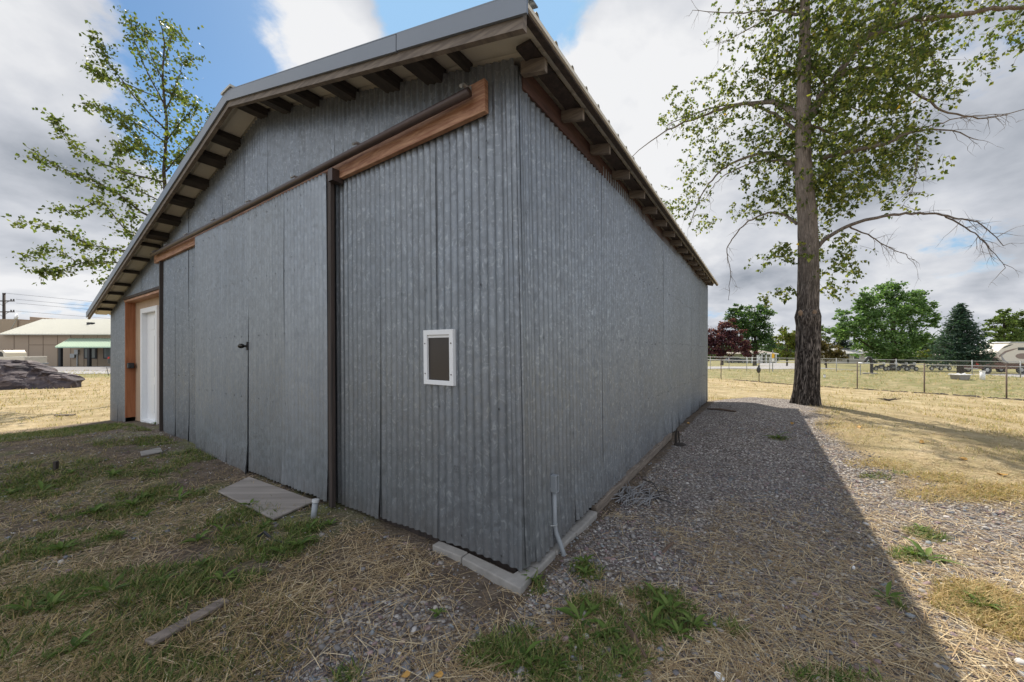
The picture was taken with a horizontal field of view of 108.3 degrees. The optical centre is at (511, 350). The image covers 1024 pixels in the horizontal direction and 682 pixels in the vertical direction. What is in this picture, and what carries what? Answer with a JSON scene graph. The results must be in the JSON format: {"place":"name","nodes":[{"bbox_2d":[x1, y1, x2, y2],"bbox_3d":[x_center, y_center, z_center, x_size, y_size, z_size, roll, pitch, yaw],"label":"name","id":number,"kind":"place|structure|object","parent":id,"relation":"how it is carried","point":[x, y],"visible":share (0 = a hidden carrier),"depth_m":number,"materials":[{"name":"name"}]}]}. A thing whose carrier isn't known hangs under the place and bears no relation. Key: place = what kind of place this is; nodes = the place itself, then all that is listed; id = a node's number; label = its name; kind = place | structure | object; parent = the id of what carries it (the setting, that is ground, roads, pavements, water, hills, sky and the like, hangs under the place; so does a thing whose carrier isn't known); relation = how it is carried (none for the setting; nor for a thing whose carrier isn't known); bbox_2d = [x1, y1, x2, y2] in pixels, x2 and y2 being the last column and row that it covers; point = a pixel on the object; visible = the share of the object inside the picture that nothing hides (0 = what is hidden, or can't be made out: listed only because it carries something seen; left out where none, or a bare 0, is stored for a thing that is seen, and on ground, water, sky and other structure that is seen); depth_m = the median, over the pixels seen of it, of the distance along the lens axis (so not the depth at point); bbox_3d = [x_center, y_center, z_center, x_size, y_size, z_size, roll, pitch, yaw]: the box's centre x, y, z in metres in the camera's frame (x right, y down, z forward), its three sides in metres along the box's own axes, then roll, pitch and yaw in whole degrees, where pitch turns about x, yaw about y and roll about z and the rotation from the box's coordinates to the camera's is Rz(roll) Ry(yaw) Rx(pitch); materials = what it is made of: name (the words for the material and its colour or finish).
{"place":"outdoors","nodes":[
{"label":"outdoors","id":0,"kind":"place"},
{"bbox_2d":[58,371,109,373],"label":"pavement","id":1,"kind":"structure","parent":0,"point":[90,372],"depth_m":31.00,"materials":[{"name":"concrete"}]},
{"bbox_2d":[0,421,414,681],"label":"mixed grass","id":2,"kind":"structure","parent":0,"point":[202,626],"depth_m":2.00,"materials":[{"name":"plant"}]},
{"bbox_2d":[0,422,1020,681],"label":"grass","id":3,"kind":"structure","parent":0,"point":[484,644],"depth_m":2.17,"materials":[{"name":"plant"}]},
{"bbox_2d":[0,358,1023,681],"bbox_3d":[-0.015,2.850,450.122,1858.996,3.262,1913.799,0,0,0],"label":"ground","id":4,"kind":"structure","parent":0,"point":[748,408],"depth_m":3.32,"materials":[{"name":"gravel"}]},
{"bbox_2d":[2,488,24,494],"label":"weed plant","id":5,"kind":"object","parent":4,"relation":"on","point":[9,490],"visible":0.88,"depth_m":3.79,"materials":[{"name":"green plant"}]},
{"bbox_2d":[0,597,47,613],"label":"weed plant","id":6,"kind":"object","parent":4,"relation":"on","point":[16,606],"visible":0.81,"depth_m":2.06,"materials":[{"name":"green plant"}]},
{"bbox_2d":[0,317,55,332],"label":"flat roofed building","id":7,"kind":"structure","parent":4,"relation":"on","point":[6,324],"depth_m":60.00,"materials":[{"name":"beige paint"}]},
{"bbox_2d":[0,359,84,389],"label":"boulder","id":8,"kind":"object","parent":4,"relation":"on","point":[22,374],"visible":0.96,"depth_m":18.36,"materials":[{"name":"stone"}]},
{"bbox_2d":[25,480,59,493],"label":"weed plant","id":9,"kind":"object","parent":4,"relation":"on","point":[40,483],"visible":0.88,"depth_m":3.87,"materials":[{"name":"green plant"}]},
{"bbox_2d":[0,319,110,366],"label":"tan building","id":10,"kind":"structure","parent":4,"relation":"on","point":[70,342],"depth_m":46.00,"materials":[{"name":"paint"}]},
{"bbox_2d":[84,348,96,358],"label":"window","id":11,"kind":"structure","parent":10,"relation":"in","point":[94,350],"depth_m":45.90,"materials":[{"name":"grey glass"}]},
{"bbox_2d":[103,348,110,358],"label":"window","id":12,"kind":"structure","parent":10,"relation":"in","point":[106,351],"depth_m":45.90,"materials":[{"name":"glass"}]},
{"bbox_2d":[29,588,81,613],"bbox_3d":[-2.612,1.437,2.100,0.163,0.060,0.203,0,0,-14],"label":"weed plant","id":13,"kind":"object","parent":4,"relation":"on","point":[51,596],"visible":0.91,"depth_m":2.12,"materials":[{"name":"green plant"}]},
{"bbox_2d":[0,293,110,318],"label":"utility pole","id":14,"kind":"object","parent":4,"relation":"on","point":[4,301],"visible":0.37,"depth_m":63.94,"materials":[{"name":"brown wood"}]},
{"bbox_2d":[53,461,58,470],"bbox_3d":[-5.429,1.391,4.401,0.040,0.141,0.030,0,0,0],"label":"wooden peg","id":15,"kind":"object","parent":4,"relation":"on","point":[56,465],"visible":0.64,"depth_m":4.39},
{"bbox_2d":[36,537,80,550],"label":"weed plant","id":16,"kind":"object","parent":4,"relation":"on","point":[59,544],"visible":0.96,"depth_m":2.68,"materials":[{"name":"green plant"}]},
{"bbox_2d":[41,624,103,662],"bbox_3d":[-2.111,1.423,1.780,0.157,0.058,0.196,0,0,39],"label":"weed plant","id":17,"kind":"object","parent":4,"relation":"on","point":[82,636],"visible":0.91,"depth_m":1.80,"materials":[{"name":"green plant"}]},
{"bbox_2d":[51,366,109,370],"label":"parking lot","id":18,"kind":"structure","parent":4,"relation":"on","point":[81,368],"depth_m":37.94,"materials":[{"name":"concrete"}]},
{"bbox_2d":[0,350,48,363],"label":"pickup truck","id":19,"kind":"object","parent":18,"relation":"on","point":[13,354],"visible":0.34,"depth_m":37.60,"materials":[{"name":"beige paint"}]},
{"bbox_2d":[78,502,109,514],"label":"weed plant","id":20,"kind":"object","parent":4,"relation":"on","point":[96,507],"visible":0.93,"depth_m":3.34,"materials":[{"name":"green plant"}]},
{"bbox_2d":[65,571,131,602],"bbox_3d":[-2.469,1.415,2.224,0.250,0.103,0.302,0,0,27],"label":"weed plant","id":21,"kind":"object","parent":4,"relation":"on","point":[102,588],"visible":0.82,"depth_m":2.21,"materials":[{"name":"green plant"}]},
{"bbox_2d":[1,5,214,286],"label":"young poplar tree","id":22,"kind":"object","parent":4,"relation":"on","point":[103,77],"visible":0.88,"depth_m":13.85,"materials":[{"name":"green plant"}]},
{"bbox_2d":[99,529,125,538],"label":"weed plant","id":23,"kind":"object","parent":4,"relation":"on","point":[117,533],"visible":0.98,"depth_m":2.90,"materials":[{"name":"green plant"}]},
{"bbox_2d":[105,468,123,475],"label":"weed plant","id":24,"kind":"object","parent":4,"relation":"on","point":[113,471],"visible":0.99,"depth_m":4.29,"materials":[{"name":"green plant"}]},
{"bbox_2d":[112,497,146,506],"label":"weed plant","id":25,"kind":"object","parent":4,"relation":"on","point":[133,501],"visible":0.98,"depth_m":3.45,"materials":[{"name":"green plant"}]},
{"bbox_2d":[129,508,154,516],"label":"weed plant","id":26,"kind":"object","parent":4,"relation":"on","point":[146,513],"visible":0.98,"depth_m":3.27,"materials":[{"name":"green plant"}]},
{"bbox_2d":[140,447,162,456],"bbox_3d":[-5.035,1.420,5.162,0.414,0.025,0.215,0,0,42],"label":"board offcut","id":27,"kind":"object","parent":4,"relation":"on","point":[151,451],"visible":1,"depth_m":5.16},
{"bbox_2d":[148,570,179,583],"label":"weed plant","id":28,"kind":"object","parent":4,"relation":"on","point":[168,576],"visible":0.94,"depth_m":2.32,"materials":[{"name":"green plant"}]},
{"bbox_2d":[167,485,190,502],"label":"weed plant","id":29,"kind":"object","parent":4,"relation":"on","point":[180,492],"visible":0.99,"depth_m":3.64,"materials":[{"name":"green plant"}]},
{"bbox_2d":[145,598,228,645],"bbox_3d":[-1.693,1.419,1.946,0.072,0.027,0.343,0,0,21],"label":"wood plank","id":30,"kind":"object","parent":4,"relation":"on","point":[161,635],"visible":0.94,"depth_m":1.91,"materials":[{"name":"wood"}]},
{"bbox_2d":[178,528,214,544],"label":"weed plant","id":31,"kind":"object","parent":4,"relation":"on","point":[198,535],"visible":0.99,"depth_m":2.82,"materials":[{"name":"green plant"}]},
{"bbox_2d":[202,567,240,582],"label":"weed plant","id":32,"kind":"object","parent":4,"relation":"on","point":[219,574],"visible":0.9,"depth_m":2.31,"materials":[{"name":"green plant"}]},
{"bbox_2d":[211,523,242,532],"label":"weed plant","id":33,"kind":"object","parent":4,"relation":"on","point":[219,527],"visible":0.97,"depth_m":2.96,"materials":[{"name":"green plant"}]},
{"bbox_2d":[218,477,311,519],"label":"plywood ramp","id":34,"kind":"structure","parent":4,"relation":"on","point":[281,498],"depth_m":3.58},
{"bbox_2d":[257,530,289,544],"bbox_3d":[-1.772,1.421,2.768,0.382,0.037,0.073,0,0,27],"label":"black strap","id":35,"kind":"object","parent":4,"relation":"on","point":[266,534],"visible":0.73,"depth_m":2.81,"materials":[{"name":"plastic"}]},
{"bbox_2d":[284,535,317,548],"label":"weed plant","id":36,"kind":"object","parent":4,"relation":"on","point":[304,540],"visible":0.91,"depth_m":2.71,"materials":[{"name":"green plant"}]},
{"bbox_2d":[310,498,319,518],"bbox_3d":[-1.715,1.397,3.215,0.058,0.209,0.082,0,0,11],"label":"vent pipe","id":37,"kind":"object","parent":4,"relation":"on","point":[315,502],"visible":0.91,"depth_m":3.20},
{"bbox_2d":[86,0,717,572],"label":"metal barn","id":38,"kind":"structure","parent":4,"relation":"on","point":[448,278],"depth_m":3.25,"materials":[{"name":"metal"}]},
{"bbox_2d":[140,305,158,423],"bbox_3d":[-7.399,0.320,7.622,1.220,2.400,0.170,0,0,34],"label":"entry door","id":39,"kind":"structure","parent":38,"relation":"in","point":[149,316],"depth_m":7.78,"materials":[{"name":"white plastic"}]},
{"bbox_2d":[195,167,342,507],"bbox_3d":[-3.125,-0.068,4.369,3.687,3.175,0.175,0,0,34],"label":"sliding door","id":40,"kind":"structure","parent":38,"relation":"in","point":[265,311],"depth_m":4.03,"materials":[{"name":"metal"}]},
{"bbox_2d":[423,329,455,385],"bbox_3d":[-0.535,0.052,2.723,0.305,0.405,0.039,0,0,34],"label":"pet door","id":41,"kind":"structure","parent":38,"relation":"in","point":[439,346],"depth_m":2.72,"materials":[{"name":"white plastic"}]},
{"bbox_2d":[429,607,447,618],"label":"weed plant","id":42,"kind":"object","parent":4,"relation":"on","point":[437,612],"visible":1,"depth_m":2.04,"materials":[{"name":"green plant"}]},
{"bbox_2d":[433,541,467,562],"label":"concrete block","id":43,"kind":"structure","parent":4,"relation":"on","point":[452,552],"depth_m":2.62,"materials":[{"name":"concrete"}]},
{"bbox_2d":[462,553,536,595],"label":"concrete block","id":44,"kind":"structure","parent":4,"relation":"on","point":[516,582],"depth_m":2.35,"materials":[{"name":"concrete"}]},
{"bbox_2d":[0,420,1023,681],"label":"gravel","id":45,"kind":"structure","parent":4,"relation":"on","point":[710,580],"depth_m":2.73,"materials":[{"name":"gravel"}]},
{"bbox_2d":[0,408,1023,681],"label":"straw","id":46,"kind":"object","parent":4,"relation":"on","point":[726,648],"visible":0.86,"depth_m":2.07,"materials":[{"name":"plant"}]},
{"bbox_2d":[495,640,547,670],"bbox_3d":[0.059,1.428,1.723,0.219,0.075,0.181,0,0,22],"label":"weed plant","id":47,"kind":"object","parent":4,"relation":"on","point":[532,645],"visible":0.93,"depth_m":1.74,"materials":[{"name":"green plant"}]},
{"bbox_2d":[522,567,542,582],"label":"weed plant","id":48,"kind":"object","parent":4,"relation":"on","point":[536,578],"visible":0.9,"depth_m":2.33,"materials":[{"name":"green plant"}]},
{"bbox_2d":[530,550,555,573],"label":"concrete block","id":49,"kind":"structure","parent":4,"relation":"on","point":[545,561],"depth_m":2.49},
{"bbox_2d":[542,656,572,675],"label":"weed plant","id":50,"kind":"object","parent":4,"relation":"on","point":[559,663],"visible":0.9,"depth_m":1.70,"materials":[{"name":"green plant"}]},
{"bbox_2d":[550,530,575,554],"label":"concrete block","id":51,"kind":"structure","parent":4,"relation":"on","point":[568,538],"depth_m":2.78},
{"bbox_2d":[563,638,586,653],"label":"weed plant","id":52,"kind":"object","parent":4,"relation":"on","point":[570,640],"visible":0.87,"depth_m":1.82,"materials":[{"name":"green plant"}]},
{"bbox_2d":[550,599,604,627],"bbox_3d":[0.357,1.416,2.031,0.293,0.100,0.242,0,0,14],"label":"weed plant","id":53,"kind":"object","parent":4,"relation":"on","point":[567,610],"visible":0.97,"depth_m":2.02,"materials":[{"name":"green plant"}]},
{"bbox_2d":[569,510,596,535],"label":"concrete block","id":54,"kind":"structure","parent":4,"relation":"on","point":[583,523],"depth_m":3.08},
{"bbox_2d":[571,554,594,565],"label":"weed plant","id":55,"kind":"object","parent":4,"relation":"on","point":[586,557],"visible":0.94,"depth_m":2.53,"materials":[{"name":"green plant"}]},
{"bbox_2d":[577,564,594,575],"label":"weed plant","id":56,"kind":"object","parent":4,"relation":"on","point":[581,568],"visible":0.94,"depth_m":2.42,"materials":[{"name":"green plant"}]},
{"bbox_2d":[578,597,601,613],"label":"weed plant","id":57,"kind":"object","parent":4,"relation":"on","point":[591,605],"visible":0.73,"depth_m":2.07,"materials":[{"name":"green plant"}]},
{"bbox_2d":[592,616,625,639],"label":"weed plant","id":58,"kind":"object","parent":4,"relation":"on","point":[602,625],"visible":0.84,"depth_m":1.90,"materials":[{"name":"green plant"}]},
{"bbox_2d":[614,644,637,660],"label":"weed plant","id":59,"kind":"object","parent":4,"relation":"on","point":[626,649],"visible":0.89,"depth_m":1.77,"materials":[{"name":"green plant"}]},
{"bbox_2d":[591,433,671,513],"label":"ground beam","id":60,"kind":"structure","parent":4,"relation":"on","point":[609,495],"depth_m":4.17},
{"bbox_2d":[622,620,647,658],"bbox_3d":[0.618,1.459,1.878,0.028,0.038,0.262,0,0,-5],"label":"bark piece","id":61,"kind":"object","parent":4,"relation":"on","point":[632,634],"visible":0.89,"depth_m":1.86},
{"bbox_2d":[612,481,663,505],"bbox_3d":[1.248,1.453,3.785,0.740,0.057,0.539,0,0,-40],"label":"wire bundle","id":62,"kind":"object","parent":4,"relation":"on","point":[632,493],"visible":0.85,"depth_m":3.69,"materials":[{"name":"metal"}]},
{"bbox_2d":[641,479,670,502],"bbox_3d":[1.466,1.444,3.837,0.202,0.047,0.598,0,0,-10],"label":"black cable","id":63,"kind":"object","parent":62,"relation":"on","point":[658,492],"visible":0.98,"depth_m":3.76,"materials":[{"name":"rubber"}]},
{"bbox_2d":[632,604,671,637],"bbox_3d":[0.754,1.435,1.946,0.238,0.081,0.197,0,0,5],"label":"weed plant","id":64,"kind":"object","parent":4,"relation":"on","point":[657,611],"visible":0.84,"depth_m":1.98,"materials":[{"name":"green plant"}]},
{"bbox_2d":[641,580,683,605],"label":"weed plant","id":65,"kind":"object","parent":4,"relation":"on","point":[651,587],"visible":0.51,"depth_m":2.20,"materials":[{"name":"green plant"}]},
{"bbox_2d":[650,590,692,618],"bbox_3d":[0.895,1.441,2.073,0.180,0.066,0.224,0,0,-23],"label":"weed plant","id":66,"kind":"object","parent":4,"relation":"on","point":[664,599],"visible":0.8,"depth_m":2.10,"materials":[{"name":"green plant"}]},
{"bbox_2d":[674,428,685,445],"bbox_3d":[2.581,1.353,5.678,0.172,0.276,0.145,0,0,30],"label":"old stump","id":67,"kind":"object","parent":4,"relation":"on","point":[678,444],"visible":0.79,"depth_m":5.73,"materials":[{"name":"wood"}]},
{"bbox_2d":[663,617,697,642],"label":"weed plant","id":68,"kind":"object","parent":4,"relation":"on","point":[676,628],"visible":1,"depth_m":1.91,"materials":[{"name":"green plant"}]},
{"bbox_2d":[678,607,711,630],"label":"weed plant","id":69,"kind":"object","parent":4,"relation":"on","point":[697,619],"visible":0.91,"depth_m":1.97,"materials":[{"name":"green plant"}]},
{"bbox_2d":[707,408,735,411],"bbox_3d":[4.608,1.329,8.186,0.056,0.193,1.313,0,0,4],"label":"bark piece","id":70,"kind":"object","parent":4,"relation":"on","point":[721,409],"visible":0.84,"depth_m":8.11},
{"bbox_2d":[708,317,759,364],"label":"plum tree","id":71,"kind":"object","parent":4,"relation":"on","point":[724,335],"visible":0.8,"depth_m":61.22,"materials":[{"name":"purple plant"}]},
{"bbox_2d":[725,357,745,362],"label":"parked suv","id":72,"kind":"object","parent":4,"relation":"on","point":[728,361],"visible":0.67,"depth_m":92.12,"materials":[{"name":"grey paint"}]},
{"bbox_2d":[724,350,778,362],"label":"house","id":73,"kind":"structure","parent":4,"relation":"on","point":[764,357],"depth_m":96.00,"materials":[{"name":"white"}]},
{"bbox_2d":[719,303,784,365],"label":"maple tree","id":74,"kind":"object","parent":4,"relation":"on","point":[754,331],"visible":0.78,"depth_m":73.06,"materials":[{"name":"green plant"}]},
{"bbox_2d":[772,326,795,365],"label":"yellow green tree","id":75,"kind":"object","parent":4,"relation":"on","point":[788,339],"visible":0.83,"depth_m":45.72,"materials":[{"name":"green plant"}]},
{"bbox_2d":[632,0,1023,405],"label":"poplar tree","id":76,"kind":"object","parent":4,"relation":"on","point":[802,109],"visible":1,"depth_m":8.45,"materials":[{"name":"green plant"}]},
{"bbox_2d":[821,324,840,364],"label":"pale loose tree","id":77,"kind":"object","parent":4,"relation":"on","point":[827,338],"visible":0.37,"depth_m":79.78,"materials":[{"name":"green plant"}]},
{"bbox_2d":[821,337,848,367],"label":"brown shrub","id":78,"kind":"object","parent":4,"relation":"on","point":[838,353],"visible":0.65,"depth_m":47.42,"materials":[{"name":"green plant"}]},
{"bbox_2d":[830,337,852,349],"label":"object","id":79,"kind":"object","parent":4,"relation":"on","point":[843,343],"visible":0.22,"depth_m":91.23,"materials":[{"name":"green"}]},
{"bbox_2d":[708,342,977,360],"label":"wood","id":80,"kind":"object","parent":4,"relation":"on","point":[762,349],"visible":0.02,"depth_m":153.79,"materials":[{"name":"green plant"}]},
{"bbox_2d":[821,347,868,363],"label":"house","id":81,"kind":"structure","parent":4,"relation":"on","point":[853,359],"depth_m":88.00,"materials":[{"name":"beige"}]},
{"bbox_2d":[708,359,1023,397],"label":"chain link fence","id":82,"kind":"object","parent":4,"relation":"on","point":[1006,368],"visible":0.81,"depth_m":16.28,"materials":[{"name":"metal"}]},
{"bbox_2d":[710,356,1023,377],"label":"chain link fence","id":83,"kind":"object","parent":4,"relation":"on","point":[879,364],"visible":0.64,"depth_m":24.56,"materials":[{"name":"metal"}]},
{"bbox_2d":[863,356,876,373],"bbox_3d":[20.802,0.908,21.500,0.676,1.113,0.660,0,0,0],"label":"gooseneck vent","id":84,"kind":"object","parent":4,"relation":"on","point":[870,360],"visible":0.88,"depth_m":21.45,"materials":[{"name":"grey metal"}]},
{"bbox_2d":[734,379,1023,400],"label":"soil clods","id":85,"kind":"object","parent":4,"relation":"on","point":[901,391],"visible":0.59,"depth_m":15.80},
{"bbox_2d":[824,278,942,369],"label":"elm tree","id":86,"kind":"object","parent":4,"relation":"on","point":[892,343],"visible":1,"depth_m":57.18,"materials":[{"name":"green plant"}]},
{"bbox_2d":[869,581,908,605],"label":"weed plant","id":87,"kind":"object","parent":4,"relation":"on","point":[888,587],"visible":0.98,"depth_m":2.18,"materials":[{"name":"green plant"}]},
{"bbox_2d":[868,354,934,363],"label":"hedge bush","id":88,"kind":"object","parent":4,"relation":"on","point":[909,360],"visible":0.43,"depth_m":65.32,"materials":[{"name":"green plant"}]},
{"bbox_2d":[899,545,924,555],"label":"weed plant","id":89,"kind":"object","parent":4,"relation":"on","point":[910,549],"visible":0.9,"depth_m":2.64,"materials":[{"name":"green plant"}]},
{"bbox_2d":[811,420,1023,644],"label":"dry grass","id":90,"kind":"structure","parent":4,"relation":"on","point":[1007,615],"depth_m":2.20,"materials":[{"name":"plant"}]},
{"bbox_2d":[913,349,931,367],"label":"shrub","id":91,"kind":"object","parent":4,"relation":"on","point":[924,354],"visible":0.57,"depth_m":69.68,"materials":[{"name":"green plant"}]},
{"bbox_2d":[916,338,943,353],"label":"green tree","id":92,"kind":"object","parent":4,"relation":"on","point":[924,348],"visible":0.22,"depth_m":94.72,"materials":[{"name":"green plant"}]},
{"bbox_2d":[901,536,968,566],"bbox_3d":[2.937,1.410,2.597,0.227,0.094,0.274,0,0,14],"label":"weed plant","id":93,"kind":"object","parent":4,"relation":"on","point":[920,549],"visible":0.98,"depth_m":2.61,"materials":[{"name":"green plant"}]},
{"bbox_2d":[948,373,970,379],"bbox_3d":[21.626,1.275,17.850,0.600,0.345,0.500,0,0,0],"label":"tank hatch","id":94,"kind":"object","parent":4,"relation":"on","point":[963,376],"visible":0.83,"depth_m":17.65,"materials":[{"name":"concrete"}]},
{"bbox_2d":[922,302,1000,373],"bbox_3d":[37.653,-0.796,30.861,4.598,6.474,4.775,0,0,0],"label":"spruce tree","id":95,"kind":"object","parent":4,"relation":"on","point":[959,341],"visible":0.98,"depth_m":30.57,"materials":[{"name":"green plant"}]},
{"bbox_2d":[960,589,1006,610],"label":"weed plant","id":96,"kind":"object","parent":4,"relation":"on","point":[971,601],"visible":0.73,"depth_m":2.08,"materials":[{"name":"green plant"}]},
{"bbox_2d":[973,342,1023,362],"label":"camper trailer","id":97,"kind":"object","parent":4,"relation":"on","point":[1011,351],"visible":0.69,"depth_m":41.80,"materials":[{"name":"white metal"}]},
{"bbox_2d":[980,308,1023,371],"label":"light green tree","id":98,"kind":"object","parent":4,"relation":"on","point":[1012,323],"visible":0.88,"depth_m":49.73,"materials":[{"name":"green plant"}]},
{"bbox_2d":[0,369,1023,433],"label":"dry grass","id":99,"kind":"structure","parent":0,"point":[750,372],"depth_m":14.16,"materials":[{"name":"plant"}]},
{"bbox_2d":[0,0,1023,346],"label":"sky","id":100,"kind":"structure","parent":0,"point":[628,55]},
{"bbox_2d":[760,363,794,365],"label":"driveway","id":101,"kind":"structure","parent":0,"point":[776,364],"depth_m":80.28,"materials":[{"name":"concrete"}]},
{"bbox_2d":[708,397,1023,515],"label":"dry grass","id":102,"kind":"structure","parent":0,"point":[997,432],"depth_m":5.87,"materials":[{"name":"plant"}]},
{"bbox_2d":[708,366,1023,376],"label":"road","id":103,"kind":"structure","parent":0,"point":[749,367],"depth_m":38.70,"materials":[{"name":"asphalt"}]},
{"bbox_2d":[956,358,1023,373],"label":"pickup truck","id":104,"kind":"object","parent":103,"relation":"on","point":[968,368],"visible":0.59,"depth_m":42.00,"materials":[{"name":"red paint"}]},
{"bbox_2d":[873,362,887,370],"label":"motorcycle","id":105,"kind":"object","parent":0,"point":[883,367],"visible":0.85,"depth_m":54.92,"materials":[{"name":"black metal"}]},
{"bbox_2d":[904,362,918,370],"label":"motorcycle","id":106,"kind":"object","parent":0,"point":[911,366],"visible":0.78,"depth_m":54.92,"materials":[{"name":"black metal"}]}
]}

